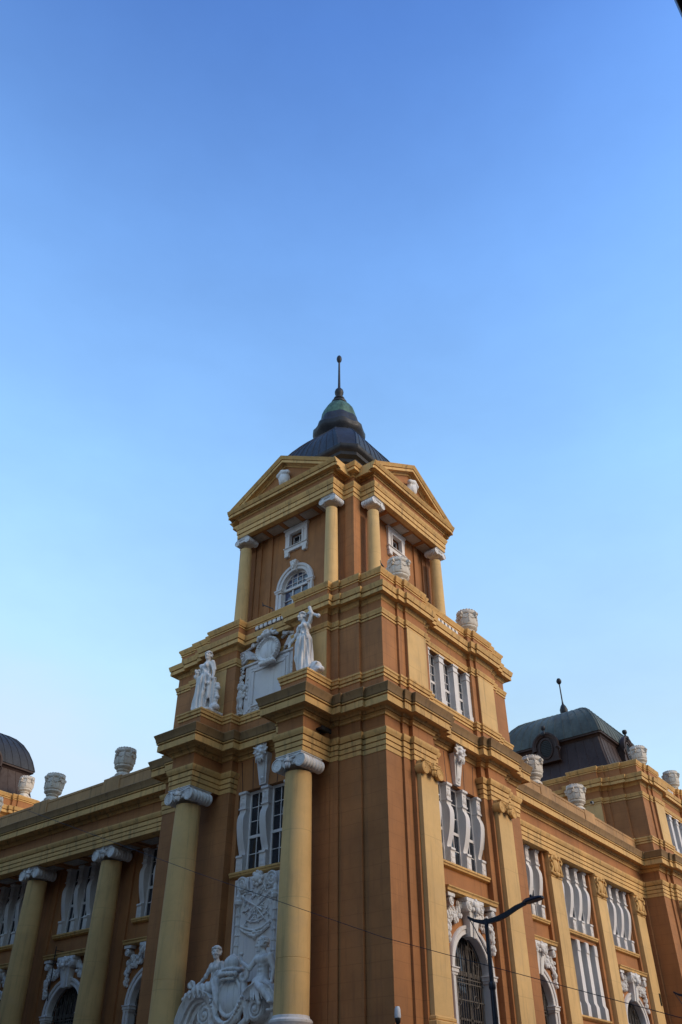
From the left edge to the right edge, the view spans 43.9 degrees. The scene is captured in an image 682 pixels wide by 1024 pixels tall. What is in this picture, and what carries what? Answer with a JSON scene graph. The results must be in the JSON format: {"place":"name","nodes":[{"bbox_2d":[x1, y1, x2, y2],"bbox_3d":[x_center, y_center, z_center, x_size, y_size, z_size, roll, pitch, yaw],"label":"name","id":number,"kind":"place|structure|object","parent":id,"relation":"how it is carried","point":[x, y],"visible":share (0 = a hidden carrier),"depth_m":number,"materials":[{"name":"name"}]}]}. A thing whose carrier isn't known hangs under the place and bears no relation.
{"place":"outdoors","nodes":[
{"label":"outdoors","id":0,"kind":"place"},
{"bbox_2d":[0,0,681,801],"label":"sky","id":1,"kind":"structure","parent":0,"point":[473,206],"materials":[{"name":"blue"}]},
{"bbox_2d":[467,894,543,1023],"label":"street lamp","id":2,"kind":"object","parent":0,"point":[530,899],"visible":1,"depth_m":20.56,"materials":[{"name":"black metal"}]},
{"label":"ground","id":3,"kind":"structure","parent":0,"visible":0},
{"bbox_2d":[0,355,681,1023],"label":"corner building","id":4,"kind":"structure","parent":3,"relation":"on","point":[408,801],"depth_m":31.63,"materials":[{"name":"orange paint"}]},
{"bbox_2d":[0,797,3,810],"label":"stone urn","id":5,"kind":"object","parent":4,"relation":"on","point":[1,802],"visible":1,"depth_m":42.92,"materials":[{"name":"white stone"}]},
{"bbox_2d":[18,775,34,797],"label":"stone urn","id":6,"kind":"object","parent":4,"relation":"on","point":[26,783],"visible":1,"depth_m":51.42,"materials":[{"name":"white stone"}]},
{"bbox_2d":[42,772,66,800],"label":"stone urn","id":7,"kind":"object","parent":4,"relation":"on","point":[55,783],"visible":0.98,"depth_m":40.04,"materials":[{"name":"white stone"}]},
{"bbox_2d":[47,946,63,1000],"bbox_3d":[-11.742,19.030,34.894,0.104,2.001,0.439,-26,-44,29],"label":"thin pipe","id":8,"kind":"object","parent":4,"relation":"attached to","point":[52,971],"visible":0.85,"depth_m":34.82,"materials":[{"name":"black metal"}]},
{"bbox_2d":[110,746,136,777],"bbox_3d":[-9.648,11.258,37.700,1.032,1.414,1.032,12,-39,-16],"label":"stone urn","id":9,"kind":"object","parent":4,"relation":"on","point":[125,760],"visible":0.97,"depth_m":37.52,"materials":[{"name":"white stone"}]},
{"bbox_2d":[181,945,224,1023],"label":"seated statue","id":10,"kind":"object","parent":4,"relation":"on","point":[212,986],"visible":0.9,"depth_m":25.53,"materials":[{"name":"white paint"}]},
{"bbox_2d":[191,651,222,715],"bbox_3d":[-5.138,6.615,32.690,1.369,2.837,0.840,-26,-44,29],"label":"statue","id":11,"kind":"object","parent":4,"relation":"on","point":[206,693],"visible":0.81,"depth_m":32.31,"materials":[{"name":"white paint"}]},
{"bbox_2d":[239,936,274,1011],"bbox_3d":[-2.400,13.407,24.592,1.476,2.045,0.615,-26,-44,29],"label":"seated statue","id":12,"kind":"object","parent":4,"relation":"on","point":[263,960],"visible":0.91,"depth_m":24.58,"materials":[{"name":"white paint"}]},
{"bbox_2d":[288,606,323,674],"bbox_3d":[-1.211,4.637,30.297,1.558,2.929,0.840,-26,-44,29],"label":"statue","id":13,"kind":"object","parent":4,"relation":"on","point":[304,656],"visible":0.77,"depth_m":30.09,"materials":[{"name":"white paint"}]},
{"bbox_2d":[316,725,331,733],"bbox_3d":[-0.607,7.263,27.959,0.370,0.244,0.480,-26,-44,29],"label":"floodlight","id":14,"kind":"object","parent":4,"relation":"attached to","point":[323,729],"visible":0.94,"depth_m":27.91,"materials":[{"name":"black plastic"}]},
{"bbox_2d":[27,810,680,1017],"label":"cable","id":15,"kind":"object","parent":4,"relation":"attached to","point":[388,938],"visible":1,"depth_m":18.79,"materials":[{"name":"black plastic"}]},
{"bbox_2d":[394,1006,400,1023],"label":"security camera","id":16,"kind":"object","parent":4,"relation":"on","point":[397,1015],"visible":1,"depth_m":22.20,"materials":[{"name":"white plastic"}]},
{"bbox_2d":[386,555,410,580],"bbox_3d":[2.241,2.462,32.812,0.992,1.360,0.992,15,-40,-18],"label":"stone urn","id":17,"kind":"object","parent":4,"relation":"on","point":[398,565],"visible":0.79,"depth_m":32.68,"materials":[{"name":"white stone"}]},
{"bbox_2d":[455,608,477,631],"bbox_3d":[5.378,4.875,35.964,0.992,1.360,0.992,10,-39,-13],"label":"stone urn","id":18,"kind":"object","parent":4,"relation":"on","point":[466,618],"visible":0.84,"depth_m":35.83,"materials":[{"name":"white stone"}]},
{"bbox_2d":[522,754,543,783],"bbox_3d":[8.734,11.878,38.532,1.052,1.442,1.052,12,-39,-16],"label":"stone urn","id":19,"kind":"object","parent":4,"relation":"on","point":[535,762],"visible":0.66,"depth_m":38.35,"materials":[{"name":"white stone"}]},
{"bbox_2d":[564,783,585,809],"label":"stone urn","id":20,"kind":"object","parent":4,"relation":"on","point":[575,793],"visible":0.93,"depth_m":41.12,"materials":[{"name":"white stone"}]},
{"bbox_2d":[628,745,646,764],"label":"stone urn","id":21,"kind":"object","parent":4,"relation":"on","point":[638,753],"visible":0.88,"depth_m":47.70,"materials":[{"name":"white stone"}]},
{"bbox_2d":[661,770,679,788],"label":"stone urn","id":22,"kind":"object","parent":4,"relation":"on","point":[670,777],"visible":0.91,"depth_m":50.75,"materials":[{"name":"white stone"}]},
{"bbox_2d":[674,0,681,16],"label":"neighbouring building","id":23,"kind":"structure","parent":3,"relation":"on","point":[678,3],"depth_m":19.31,"materials":[{"name":"black glass"}]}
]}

